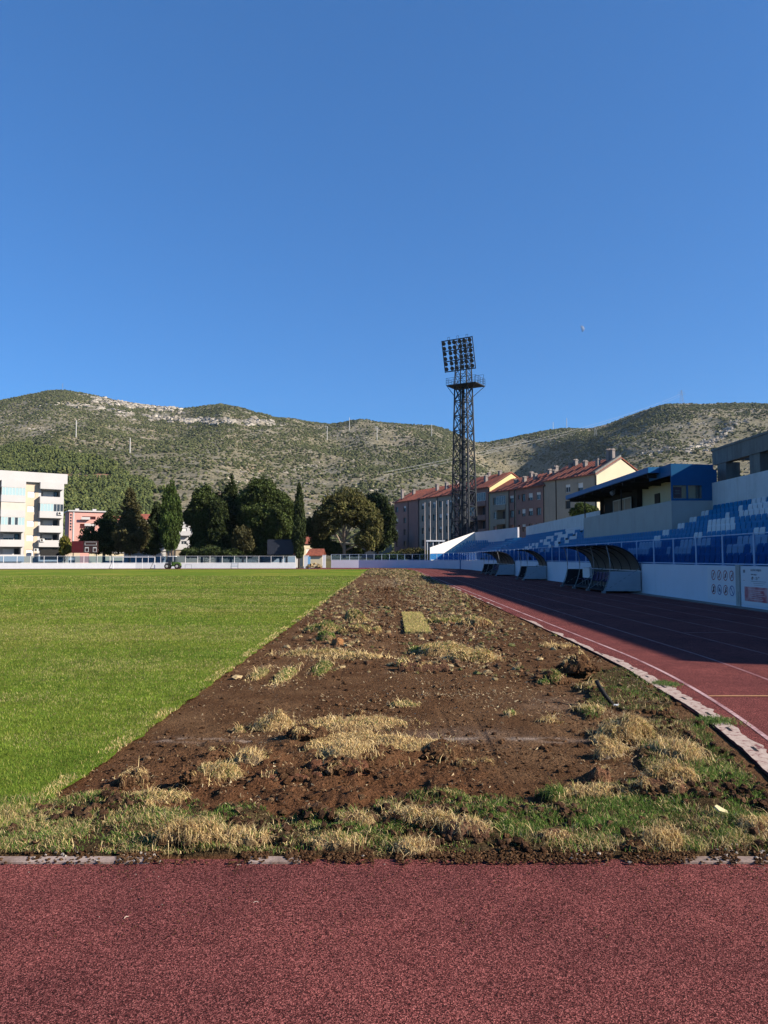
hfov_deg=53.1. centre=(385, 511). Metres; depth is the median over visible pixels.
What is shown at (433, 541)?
entrance canopy
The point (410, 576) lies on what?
clod grass
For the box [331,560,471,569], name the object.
perimeter wall
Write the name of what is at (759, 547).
stadium seat
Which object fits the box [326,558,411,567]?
perimeter wall
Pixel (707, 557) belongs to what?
stadium seat
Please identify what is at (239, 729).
turf clump
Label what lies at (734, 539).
stadium seat
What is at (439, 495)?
apartment row
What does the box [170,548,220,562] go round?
building
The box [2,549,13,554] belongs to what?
window
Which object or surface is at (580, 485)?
window
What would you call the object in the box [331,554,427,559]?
railing
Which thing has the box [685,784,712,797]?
turf clump
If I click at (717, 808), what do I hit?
stone flake
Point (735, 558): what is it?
stadium seat
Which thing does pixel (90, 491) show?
pine forest
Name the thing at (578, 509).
broadleaf tree
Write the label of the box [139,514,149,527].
distant house
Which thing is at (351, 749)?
turf clump
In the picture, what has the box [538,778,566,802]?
turf clump
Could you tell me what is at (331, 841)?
turf clump
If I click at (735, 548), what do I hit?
stadium seat
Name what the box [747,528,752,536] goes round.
stadium seat
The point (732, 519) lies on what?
stadium seat
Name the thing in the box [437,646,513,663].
turf clump
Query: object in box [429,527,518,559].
grandstand
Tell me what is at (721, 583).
prohibition sign
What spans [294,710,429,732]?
turf clump
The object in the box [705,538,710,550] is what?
stadium seat
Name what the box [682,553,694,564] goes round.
stadium seat
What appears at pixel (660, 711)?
turf clump
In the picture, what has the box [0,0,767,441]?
sky
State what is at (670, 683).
weed
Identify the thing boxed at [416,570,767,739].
lane line
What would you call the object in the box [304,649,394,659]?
turf clump
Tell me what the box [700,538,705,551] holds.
stadium seat
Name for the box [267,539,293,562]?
led screen
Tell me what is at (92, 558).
building
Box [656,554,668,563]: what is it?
stadium seat
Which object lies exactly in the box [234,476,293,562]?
broadleaf tree
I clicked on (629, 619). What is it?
lane line
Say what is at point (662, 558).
stadium seat
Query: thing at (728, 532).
stadium seat
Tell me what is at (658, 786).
turf clump
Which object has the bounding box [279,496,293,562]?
broadleaf tree
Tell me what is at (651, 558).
stadium seat
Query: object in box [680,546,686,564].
stadium seat
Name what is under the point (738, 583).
concrete pillar
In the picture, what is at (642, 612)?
lane line
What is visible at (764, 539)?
stadium seat
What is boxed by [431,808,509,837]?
turf clump
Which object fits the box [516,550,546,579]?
dugout
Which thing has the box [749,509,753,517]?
stadium seat
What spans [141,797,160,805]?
turf clump
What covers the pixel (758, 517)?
stadium seat
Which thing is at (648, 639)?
lane line
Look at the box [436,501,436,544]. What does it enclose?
flagpole
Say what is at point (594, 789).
turf clump
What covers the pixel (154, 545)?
conifer tree
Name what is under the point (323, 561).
gate pier
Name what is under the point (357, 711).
turf clump
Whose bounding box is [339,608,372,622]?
turf clump
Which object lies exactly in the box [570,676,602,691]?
turf clump
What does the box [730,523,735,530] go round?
stadium seat
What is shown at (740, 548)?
stadium seat
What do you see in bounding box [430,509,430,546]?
flagpole
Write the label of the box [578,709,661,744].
turf clump
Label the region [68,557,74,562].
window
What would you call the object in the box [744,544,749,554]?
stadium seat
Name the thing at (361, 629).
turf clump
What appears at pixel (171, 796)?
turf clump
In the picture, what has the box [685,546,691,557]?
stadium seat
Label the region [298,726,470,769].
turf clump
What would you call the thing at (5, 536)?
window
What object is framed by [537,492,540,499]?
window
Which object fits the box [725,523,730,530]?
stadium seat
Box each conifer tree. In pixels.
[111,487,151,562]
[139,501,163,562]
[212,472,240,562]
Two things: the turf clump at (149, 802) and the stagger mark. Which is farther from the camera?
the stagger mark
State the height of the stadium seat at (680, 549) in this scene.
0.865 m
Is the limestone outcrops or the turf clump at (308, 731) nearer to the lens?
the turf clump at (308, 731)
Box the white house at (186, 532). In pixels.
[167,522,191,562]
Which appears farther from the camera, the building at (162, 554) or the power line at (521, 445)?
the power line at (521, 445)
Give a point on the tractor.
(176, 565)
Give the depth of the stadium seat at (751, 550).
28.29 m
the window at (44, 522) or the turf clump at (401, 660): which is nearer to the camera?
the turf clump at (401, 660)
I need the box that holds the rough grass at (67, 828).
[0,665,767,855]
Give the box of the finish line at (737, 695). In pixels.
[708,695,767,695]
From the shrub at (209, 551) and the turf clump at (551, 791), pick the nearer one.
the turf clump at (551, 791)
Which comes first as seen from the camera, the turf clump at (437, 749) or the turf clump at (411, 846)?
the turf clump at (411, 846)
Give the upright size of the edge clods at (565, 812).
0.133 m
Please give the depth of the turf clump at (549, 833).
4.43 m
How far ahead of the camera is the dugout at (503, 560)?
75.31 m
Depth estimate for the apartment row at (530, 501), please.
141.20 m
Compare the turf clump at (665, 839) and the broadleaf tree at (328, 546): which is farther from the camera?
the broadleaf tree at (328, 546)
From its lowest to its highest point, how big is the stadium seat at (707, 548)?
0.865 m
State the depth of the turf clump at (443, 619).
19.33 m
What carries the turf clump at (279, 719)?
on the soil at (528, 728)
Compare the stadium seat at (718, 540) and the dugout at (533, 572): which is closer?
the stadium seat at (718, 540)
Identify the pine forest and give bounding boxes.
[0,440,164,557]
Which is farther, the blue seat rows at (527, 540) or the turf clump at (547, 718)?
the blue seat rows at (527, 540)
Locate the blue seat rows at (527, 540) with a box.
[485,529,767,565]
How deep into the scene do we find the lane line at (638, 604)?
25.67 m
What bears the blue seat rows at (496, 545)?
on the grandstand at (439, 550)
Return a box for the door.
[654,493,659,503]
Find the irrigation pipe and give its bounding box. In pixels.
[595,680,617,705]
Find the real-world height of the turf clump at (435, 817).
0.245 m
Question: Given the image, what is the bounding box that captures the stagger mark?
[684,632,735,632]
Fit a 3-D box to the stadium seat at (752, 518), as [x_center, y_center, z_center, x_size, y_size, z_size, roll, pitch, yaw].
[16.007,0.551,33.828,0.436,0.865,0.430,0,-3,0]
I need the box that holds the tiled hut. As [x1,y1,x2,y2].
[306,549,325,567]
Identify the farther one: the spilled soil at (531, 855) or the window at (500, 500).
the window at (500, 500)
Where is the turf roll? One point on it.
(425, 667)
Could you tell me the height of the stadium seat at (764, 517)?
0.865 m
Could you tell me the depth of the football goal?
119.76 m
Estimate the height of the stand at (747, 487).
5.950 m
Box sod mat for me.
[402,611,431,633]
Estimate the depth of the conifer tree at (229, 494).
140.12 m
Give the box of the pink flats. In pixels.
[64,509,105,562]
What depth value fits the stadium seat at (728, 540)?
31.79 m
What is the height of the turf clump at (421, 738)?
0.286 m
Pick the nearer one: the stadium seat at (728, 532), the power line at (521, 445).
the stadium seat at (728, 532)
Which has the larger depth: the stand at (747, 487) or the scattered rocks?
the scattered rocks
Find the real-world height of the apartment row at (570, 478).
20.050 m
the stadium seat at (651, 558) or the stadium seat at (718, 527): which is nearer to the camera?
the stadium seat at (718, 527)
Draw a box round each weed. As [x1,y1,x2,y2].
[643,678,683,687]
[686,712,750,726]
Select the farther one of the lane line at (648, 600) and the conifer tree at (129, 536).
the conifer tree at (129, 536)
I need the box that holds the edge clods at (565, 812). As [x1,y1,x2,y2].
[0,676,767,851]
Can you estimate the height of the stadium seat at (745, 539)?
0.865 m
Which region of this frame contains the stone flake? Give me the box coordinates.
[714,805,728,813]
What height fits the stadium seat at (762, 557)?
0.865 m
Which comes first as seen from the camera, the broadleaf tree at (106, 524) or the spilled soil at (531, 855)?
the spilled soil at (531, 855)
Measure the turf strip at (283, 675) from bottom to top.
0.313 m
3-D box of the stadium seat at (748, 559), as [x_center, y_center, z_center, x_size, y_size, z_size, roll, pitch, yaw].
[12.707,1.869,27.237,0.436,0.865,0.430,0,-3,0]
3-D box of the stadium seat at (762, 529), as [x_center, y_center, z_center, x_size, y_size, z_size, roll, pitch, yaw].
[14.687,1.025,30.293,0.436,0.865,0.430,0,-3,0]
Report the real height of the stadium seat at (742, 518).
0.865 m
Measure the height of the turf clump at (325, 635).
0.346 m
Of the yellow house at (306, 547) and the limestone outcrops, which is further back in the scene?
the limestone outcrops
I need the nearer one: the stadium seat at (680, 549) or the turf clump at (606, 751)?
the turf clump at (606, 751)
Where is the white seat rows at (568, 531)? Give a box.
[525,526,583,551]
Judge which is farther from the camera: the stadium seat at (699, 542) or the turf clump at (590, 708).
the stadium seat at (699, 542)
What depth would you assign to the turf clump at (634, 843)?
4.31 m
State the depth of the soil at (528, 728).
7.15 m
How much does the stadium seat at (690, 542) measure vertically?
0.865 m
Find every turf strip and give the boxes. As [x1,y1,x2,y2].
[245,662,274,683]
[265,663,303,689]
[306,657,335,679]
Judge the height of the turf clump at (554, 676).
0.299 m
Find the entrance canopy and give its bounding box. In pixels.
[426,540,444,553]
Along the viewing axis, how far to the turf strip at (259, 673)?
10.72 m
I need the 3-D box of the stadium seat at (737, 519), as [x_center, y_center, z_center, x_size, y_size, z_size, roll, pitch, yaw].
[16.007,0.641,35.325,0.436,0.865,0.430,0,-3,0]
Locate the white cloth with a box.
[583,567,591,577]
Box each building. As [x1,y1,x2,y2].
[63,553,79,562]
[89,552,123,562]
[124,549,165,562]
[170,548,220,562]
[263,555,297,567]
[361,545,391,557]
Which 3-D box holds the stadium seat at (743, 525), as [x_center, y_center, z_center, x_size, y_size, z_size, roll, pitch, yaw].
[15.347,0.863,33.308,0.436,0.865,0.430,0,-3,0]
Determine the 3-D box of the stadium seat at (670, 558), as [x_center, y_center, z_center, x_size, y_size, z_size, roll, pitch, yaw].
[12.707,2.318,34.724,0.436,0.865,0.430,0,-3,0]
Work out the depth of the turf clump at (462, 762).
6.18 m
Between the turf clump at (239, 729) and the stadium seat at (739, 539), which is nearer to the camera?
the turf clump at (239, 729)
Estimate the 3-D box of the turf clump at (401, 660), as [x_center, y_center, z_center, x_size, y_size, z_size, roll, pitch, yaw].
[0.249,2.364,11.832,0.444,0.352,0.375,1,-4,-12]
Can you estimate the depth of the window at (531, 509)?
140.30 m
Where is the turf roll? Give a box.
[398,661,449,671]
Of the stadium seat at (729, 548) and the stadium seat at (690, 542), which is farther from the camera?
the stadium seat at (690, 542)
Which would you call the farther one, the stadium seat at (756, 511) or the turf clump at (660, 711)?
the stadium seat at (756, 511)
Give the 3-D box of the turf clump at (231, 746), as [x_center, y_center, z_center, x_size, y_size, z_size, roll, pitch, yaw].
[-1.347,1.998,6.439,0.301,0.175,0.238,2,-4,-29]
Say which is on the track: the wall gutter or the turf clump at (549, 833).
the wall gutter
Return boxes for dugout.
[480,551,514,575]
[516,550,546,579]
[560,545,640,592]
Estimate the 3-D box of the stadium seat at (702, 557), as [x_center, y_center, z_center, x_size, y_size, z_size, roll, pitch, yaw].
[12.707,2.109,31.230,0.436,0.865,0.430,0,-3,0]
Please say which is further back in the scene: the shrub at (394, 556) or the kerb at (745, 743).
the shrub at (394, 556)
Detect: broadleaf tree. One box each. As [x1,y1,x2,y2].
[76,509,120,562]
[182,484,215,562]
[205,495,230,562]
[231,525,255,562]
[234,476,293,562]
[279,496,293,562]
[305,516,365,556]
[363,490,398,553]
[568,502,598,516]
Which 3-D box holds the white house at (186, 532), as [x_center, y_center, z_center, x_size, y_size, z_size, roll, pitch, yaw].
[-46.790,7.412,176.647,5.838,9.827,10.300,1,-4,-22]
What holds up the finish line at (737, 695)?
on the track
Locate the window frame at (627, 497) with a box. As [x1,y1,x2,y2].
[613,497,631,511]
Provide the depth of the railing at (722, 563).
32.60 m
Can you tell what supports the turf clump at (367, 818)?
on the soil at (528, 728)
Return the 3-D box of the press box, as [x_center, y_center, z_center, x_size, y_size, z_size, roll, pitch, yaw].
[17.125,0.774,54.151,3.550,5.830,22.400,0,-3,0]
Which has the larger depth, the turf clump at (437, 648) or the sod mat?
the sod mat
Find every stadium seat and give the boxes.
[639,554,649,563]
[642,554,652,563]
[649,554,660,563]
[655,554,664,563]
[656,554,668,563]
[660,554,672,563]
[668,554,680,563]
[672,546,682,559]
[678,554,685,564]
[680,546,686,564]
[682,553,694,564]
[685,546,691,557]
[685,553,689,562]
[686,539,692,553]
[686,553,699,564]
[691,539,701,548]
[691,553,704,564]
[698,553,709,564]
[699,545,705,559]
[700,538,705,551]
[701,553,715,564]
[704,545,710,560]
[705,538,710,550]
[706,553,720,564]
[710,537,720,557]
[710,538,715,549]
[712,553,726,564]
[716,524,720,531]
[717,553,732,564]
[724,553,738,564]
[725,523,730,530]
[726,530,730,538]
[726,536,736,547]
[726,537,731,546]
[726,544,731,553]
[730,516,739,526]
[730,517,734,525]
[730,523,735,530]
[730,553,744,565]
[731,529,735,536]
[731,529,741,539]
[732,544,737,553]
[735,516,744,525]
[735,522,740,531]
[736,522,745,532]
[737,536,742,545]
[738,544,743,553]
[742,528,746,536]
[743,536,748,545]
[743,552,758,565]
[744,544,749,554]
[745,515,749,523]
[745,543,756,555]
[745,553,751,563]
[746,521,751,530]
[747,521,756,531]
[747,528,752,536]
[748,535,752,545]
[748,552,765,565]
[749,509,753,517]
[750,515,755,521]
[750,535,760,546]
[753,520,762,530]
[753,527,758,536]
[754,508,758,518]
[756,514,760,524]
[757,513,766,523]
[757,543,763,554]
[759,507,764,515]
[759,520,767,530]
[759,527,764,536]
[761,534,767,545]
[763,543,767,554]
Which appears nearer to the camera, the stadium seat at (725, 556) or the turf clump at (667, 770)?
the turf clump at (667, 770)
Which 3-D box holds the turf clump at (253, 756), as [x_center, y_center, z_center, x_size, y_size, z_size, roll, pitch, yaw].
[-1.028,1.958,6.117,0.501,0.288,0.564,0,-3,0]
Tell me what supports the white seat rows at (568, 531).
on the stand at (747, 487)
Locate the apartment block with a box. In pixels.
[0,470,67,562]
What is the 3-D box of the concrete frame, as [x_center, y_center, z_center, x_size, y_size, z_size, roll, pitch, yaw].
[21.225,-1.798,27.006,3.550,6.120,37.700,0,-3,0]
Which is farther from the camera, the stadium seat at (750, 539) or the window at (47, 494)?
the window at (47, 494)
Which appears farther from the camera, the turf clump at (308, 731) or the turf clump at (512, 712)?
the turf clump at (512, 712)
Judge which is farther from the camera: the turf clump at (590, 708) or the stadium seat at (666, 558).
the stadium seat at (666, 558)
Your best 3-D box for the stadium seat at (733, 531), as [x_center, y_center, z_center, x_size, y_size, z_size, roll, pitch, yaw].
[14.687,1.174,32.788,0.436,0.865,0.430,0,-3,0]
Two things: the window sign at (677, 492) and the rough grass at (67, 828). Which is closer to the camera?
the rough grass at (67, 828)
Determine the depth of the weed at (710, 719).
7.74 m
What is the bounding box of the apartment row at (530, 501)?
[514,465,558,537]
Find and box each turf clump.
[114,760,155,788]
[115,782,193,803]
[133,812,244,851]
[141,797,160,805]
[179,766,204,784]
[182,758,246,785]
[208,741,238,751]
[219,819,280,857]
[225,741,280,767]
[232,724,245,732]
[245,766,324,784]
[249,708,299,732]
[268,643,364,656]
[286,722,327,739]
[293,824,376,851]
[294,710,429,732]
[297,619,341,632]
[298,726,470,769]
[302,755,375,775]
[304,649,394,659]
[314,736,386,763]
[316,629,335,640]
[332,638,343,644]
[333,802,382,825]
[338,623,381,634]
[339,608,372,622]
[352,709,366,716]
[377,797,472,832]
[384,829,441,858]
[387,698,421,707]
[393,656,412,666]
[401,731,438,744]
[404,641,473,657]
[408,645,418,653]
[421,738,463,760]
[424,615,477,622]
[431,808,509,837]
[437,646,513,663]
[454,755,493,766]
[455,615,500,626]
[497,707,518,715]
[522,822,573,843]
[535,676,549,684]
[538,639,579,647]
[538,709,561,723]
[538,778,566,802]
[541,667,571,684]
[554,779,628,799]
[555,649,599,673]
[569,700,612,716]
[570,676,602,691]
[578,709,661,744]
[586,728,613,745]
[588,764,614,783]
[594,737,637,761]
[620,836,653,852]
[625,824,686,851]
[632,776,685,797]
[634,733,724,762]
[638,753,706,781]
[656,706,673,715]
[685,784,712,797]
[719,809,767,835]
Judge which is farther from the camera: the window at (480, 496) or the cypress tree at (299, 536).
the window at (480, 496)
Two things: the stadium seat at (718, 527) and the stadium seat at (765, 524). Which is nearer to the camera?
the stadium seat at (765, 524)
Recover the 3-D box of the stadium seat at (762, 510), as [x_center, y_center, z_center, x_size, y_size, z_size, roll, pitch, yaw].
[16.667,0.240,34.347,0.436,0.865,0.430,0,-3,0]
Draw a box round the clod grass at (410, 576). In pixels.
[238,568,562,678]
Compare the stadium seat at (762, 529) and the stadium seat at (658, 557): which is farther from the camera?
the stadium seat at (658, 557)
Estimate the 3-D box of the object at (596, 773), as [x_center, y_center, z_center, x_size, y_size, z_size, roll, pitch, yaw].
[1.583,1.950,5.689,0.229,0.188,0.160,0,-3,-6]
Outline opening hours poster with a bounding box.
[741,568,767,606]
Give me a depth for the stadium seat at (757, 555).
26.64 m
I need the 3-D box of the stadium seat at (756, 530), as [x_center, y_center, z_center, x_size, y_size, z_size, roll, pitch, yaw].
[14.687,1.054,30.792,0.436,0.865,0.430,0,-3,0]
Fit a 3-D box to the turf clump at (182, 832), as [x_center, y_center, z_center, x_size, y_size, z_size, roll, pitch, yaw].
[-1.118,1.814,4.399,0.646,0.254,0.353,0,-3,-6]
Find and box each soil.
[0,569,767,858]
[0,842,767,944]
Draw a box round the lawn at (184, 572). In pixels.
[0,569,368,825]
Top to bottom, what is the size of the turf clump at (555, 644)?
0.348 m
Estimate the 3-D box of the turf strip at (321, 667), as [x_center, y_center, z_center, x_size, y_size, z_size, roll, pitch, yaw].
[-0.952,2.342,11.575,0.442,0.376,2.467,0,-3,2]
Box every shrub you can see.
[58,535,71,562]
[178,544,244,562]
[238,542,291,562]
[373,552,406,559]
[398,547,424,559]
[414,550,428,559]
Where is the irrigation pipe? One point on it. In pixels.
(604, 694)
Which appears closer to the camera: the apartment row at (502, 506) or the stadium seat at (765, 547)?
the stadium seat at (765, 547)
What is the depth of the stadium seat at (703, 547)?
32.74 m
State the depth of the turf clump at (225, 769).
5.65 m
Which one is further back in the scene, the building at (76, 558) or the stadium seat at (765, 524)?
the building at (76, 558)
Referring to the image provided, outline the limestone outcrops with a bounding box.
[27,393,754,477]
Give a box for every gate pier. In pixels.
[304,555,308,567]
[322,555,325,567]
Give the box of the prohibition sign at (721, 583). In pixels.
[707,567,735,602]
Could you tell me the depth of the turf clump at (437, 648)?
13.05 m
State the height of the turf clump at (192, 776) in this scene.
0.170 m
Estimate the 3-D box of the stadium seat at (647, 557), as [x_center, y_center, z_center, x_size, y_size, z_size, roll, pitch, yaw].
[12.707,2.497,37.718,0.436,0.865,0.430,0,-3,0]
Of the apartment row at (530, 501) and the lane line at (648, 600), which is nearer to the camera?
the lane line at (648, 600)
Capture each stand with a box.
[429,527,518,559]
[526,470,767,565]
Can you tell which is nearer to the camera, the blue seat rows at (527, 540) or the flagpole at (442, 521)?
the blue seat rows at (527, 540)
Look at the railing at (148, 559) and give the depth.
123.62 m
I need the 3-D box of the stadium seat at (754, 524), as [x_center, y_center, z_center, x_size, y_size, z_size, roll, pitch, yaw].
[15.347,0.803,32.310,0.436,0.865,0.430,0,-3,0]
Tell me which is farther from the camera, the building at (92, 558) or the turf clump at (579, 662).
the building at (92, 558)
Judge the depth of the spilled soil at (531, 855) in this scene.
4.22 m
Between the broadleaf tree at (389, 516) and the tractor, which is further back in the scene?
the broadleaf tree at (389, 516)
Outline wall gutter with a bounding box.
[634,593,767,612]
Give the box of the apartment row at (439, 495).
[418,480,482,549]
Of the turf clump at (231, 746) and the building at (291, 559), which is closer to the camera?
the turf clump at (231, 746)
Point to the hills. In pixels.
(515, 465)
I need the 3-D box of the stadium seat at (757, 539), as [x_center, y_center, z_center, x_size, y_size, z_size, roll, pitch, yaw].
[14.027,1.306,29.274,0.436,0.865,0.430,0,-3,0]
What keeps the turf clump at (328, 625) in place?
on the soil at (528, 728)
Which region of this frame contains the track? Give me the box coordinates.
[0,568,767,1023]
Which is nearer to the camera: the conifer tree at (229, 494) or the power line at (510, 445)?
the conifer tree at (229, 494)
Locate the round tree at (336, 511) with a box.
[310,486,384,557]
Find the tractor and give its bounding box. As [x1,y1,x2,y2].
[164,556,181,568]
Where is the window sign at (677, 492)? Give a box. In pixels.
[673,487,681,497]
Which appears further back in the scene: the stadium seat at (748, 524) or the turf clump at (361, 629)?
the stadium seat at (748, 524)
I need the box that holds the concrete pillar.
[735,565,742,605]
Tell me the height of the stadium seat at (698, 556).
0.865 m
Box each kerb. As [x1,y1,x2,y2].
[0,575,767,863]
[248,856,300,863]
[678,856,767,863]
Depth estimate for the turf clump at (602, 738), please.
6.81 m
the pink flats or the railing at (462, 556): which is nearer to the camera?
the railing at (462, 556)
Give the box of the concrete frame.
[711,431,767,480]
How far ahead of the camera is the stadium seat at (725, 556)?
29.14 m
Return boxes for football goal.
[109,557,154,568]
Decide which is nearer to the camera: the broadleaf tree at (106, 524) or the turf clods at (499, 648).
the turf clods at (499, 648)
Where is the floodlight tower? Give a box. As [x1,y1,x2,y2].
[441,336,484,539]
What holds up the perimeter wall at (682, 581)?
on the track
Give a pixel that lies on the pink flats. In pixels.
(76, 520)
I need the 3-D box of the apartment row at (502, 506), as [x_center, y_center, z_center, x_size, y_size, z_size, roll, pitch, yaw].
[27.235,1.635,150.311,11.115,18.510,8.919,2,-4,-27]
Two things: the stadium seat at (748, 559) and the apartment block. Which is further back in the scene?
the apartment block
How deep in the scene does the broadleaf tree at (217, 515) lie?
134.11 m
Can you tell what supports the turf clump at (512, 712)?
on the soil at (528, 728)
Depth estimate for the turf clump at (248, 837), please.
4.39 m
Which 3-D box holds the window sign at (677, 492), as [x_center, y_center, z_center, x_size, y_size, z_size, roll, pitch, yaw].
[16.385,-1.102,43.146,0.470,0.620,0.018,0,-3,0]
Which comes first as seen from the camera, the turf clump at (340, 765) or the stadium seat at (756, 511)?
the turf clump at (340, 765)
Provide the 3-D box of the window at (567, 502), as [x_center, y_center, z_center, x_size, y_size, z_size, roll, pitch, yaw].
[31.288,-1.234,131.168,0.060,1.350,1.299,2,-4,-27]
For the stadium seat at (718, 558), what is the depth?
29.71 m
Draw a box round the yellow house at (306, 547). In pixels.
[300,537,311,565]
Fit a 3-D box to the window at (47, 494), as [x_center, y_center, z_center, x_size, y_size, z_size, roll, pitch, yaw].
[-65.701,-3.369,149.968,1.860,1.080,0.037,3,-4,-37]
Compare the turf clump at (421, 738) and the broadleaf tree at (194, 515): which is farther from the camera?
the broadleaf tree at (194, 515)
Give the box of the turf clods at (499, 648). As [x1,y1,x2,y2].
[232,569,577,681]
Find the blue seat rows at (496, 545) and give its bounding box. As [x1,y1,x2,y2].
[438,537,520,560]
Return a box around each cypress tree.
[158,477,183,562]
[291,482,306,567]
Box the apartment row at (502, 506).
[488,471,533,529]
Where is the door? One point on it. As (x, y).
(656, 496)
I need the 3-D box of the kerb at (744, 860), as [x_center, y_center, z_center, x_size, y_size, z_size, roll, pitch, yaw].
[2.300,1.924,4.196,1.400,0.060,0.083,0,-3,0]
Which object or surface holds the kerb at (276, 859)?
on the track
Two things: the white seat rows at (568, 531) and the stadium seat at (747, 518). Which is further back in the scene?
the white seat rows at (568, 531)
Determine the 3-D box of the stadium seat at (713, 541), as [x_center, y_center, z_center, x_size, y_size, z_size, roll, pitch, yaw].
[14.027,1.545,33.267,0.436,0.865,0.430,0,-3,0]
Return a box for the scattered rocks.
[0,393,767,514]
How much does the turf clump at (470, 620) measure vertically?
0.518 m
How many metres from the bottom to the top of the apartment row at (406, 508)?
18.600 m
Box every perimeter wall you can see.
[0,563,295,568]
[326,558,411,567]
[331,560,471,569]
[472,560,767,609]
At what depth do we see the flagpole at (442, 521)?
136.09 m
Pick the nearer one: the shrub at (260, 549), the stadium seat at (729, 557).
the stadium seat at (729, 557)
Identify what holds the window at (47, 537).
in the apartment block
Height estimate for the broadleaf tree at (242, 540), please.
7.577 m
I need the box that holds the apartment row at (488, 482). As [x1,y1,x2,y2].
[455,470,517,537]
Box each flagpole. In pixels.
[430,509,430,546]
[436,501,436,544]
[442,501,442,542]
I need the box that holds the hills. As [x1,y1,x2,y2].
[0,390,767,561]
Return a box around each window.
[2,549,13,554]
[3,534,13,539]
[42,520,52,525]
[42,535,51,539]
[43,492,52,496]
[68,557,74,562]
[477,492,485,500]
[496,495,504,504]
[529,508,532,515]
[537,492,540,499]
[566,484,569,491]
[566,501,569,508]
[578,483,582,490]
[613,498,630,511]
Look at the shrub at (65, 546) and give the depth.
131.40 m
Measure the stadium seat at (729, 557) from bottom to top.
0.865 m
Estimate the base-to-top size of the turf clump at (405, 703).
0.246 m
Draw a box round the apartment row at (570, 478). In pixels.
[542,448,637,521]
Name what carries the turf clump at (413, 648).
on the soil at (528, 728)
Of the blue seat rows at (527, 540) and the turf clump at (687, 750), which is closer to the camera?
the turf clump at (687, 750)
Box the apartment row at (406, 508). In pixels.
[393,488,434,551]
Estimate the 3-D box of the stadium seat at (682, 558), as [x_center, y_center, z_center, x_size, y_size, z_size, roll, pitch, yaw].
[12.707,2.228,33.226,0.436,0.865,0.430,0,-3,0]
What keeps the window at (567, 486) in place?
in the apartment row at (570, 478)
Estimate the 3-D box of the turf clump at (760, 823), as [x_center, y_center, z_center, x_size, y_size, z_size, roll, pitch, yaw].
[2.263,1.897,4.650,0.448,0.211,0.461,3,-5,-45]
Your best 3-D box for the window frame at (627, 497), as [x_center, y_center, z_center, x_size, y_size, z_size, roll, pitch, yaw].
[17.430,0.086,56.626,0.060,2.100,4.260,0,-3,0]
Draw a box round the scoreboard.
[72,541,97,562]
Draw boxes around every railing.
[3,556,295,562]
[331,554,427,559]
[443,552,475,560]
[481,532,767,565]
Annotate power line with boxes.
[387,394,679,471]
[388,396,679,474]
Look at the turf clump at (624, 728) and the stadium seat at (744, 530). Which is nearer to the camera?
the turf clump at (624, 728)
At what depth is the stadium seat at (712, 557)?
30.22 m
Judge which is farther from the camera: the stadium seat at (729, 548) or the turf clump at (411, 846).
the stadium seat at (729, 548)
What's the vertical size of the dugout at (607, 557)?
2.280 m
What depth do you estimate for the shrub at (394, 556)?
132.88 m
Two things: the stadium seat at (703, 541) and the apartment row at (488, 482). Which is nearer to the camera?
the stadium seat at (703, 541)
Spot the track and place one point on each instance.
(246, 964)
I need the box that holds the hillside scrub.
[0,389,767,551]
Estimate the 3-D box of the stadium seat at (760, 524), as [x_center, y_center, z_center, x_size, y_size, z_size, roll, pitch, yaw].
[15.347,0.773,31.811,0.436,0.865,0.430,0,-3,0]
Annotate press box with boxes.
[566,463,716,537]
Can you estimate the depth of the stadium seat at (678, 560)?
33.69 m
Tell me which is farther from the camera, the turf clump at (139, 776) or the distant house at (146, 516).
the distant house at (146, 516)
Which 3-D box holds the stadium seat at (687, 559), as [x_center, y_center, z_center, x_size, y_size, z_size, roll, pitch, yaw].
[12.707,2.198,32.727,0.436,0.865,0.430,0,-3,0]
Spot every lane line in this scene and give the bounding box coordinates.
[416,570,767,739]
[425,570,767,679]
[442,572,767,654]
[447,569,764,627]
[448,571,765,638]
[468,571,766,619]

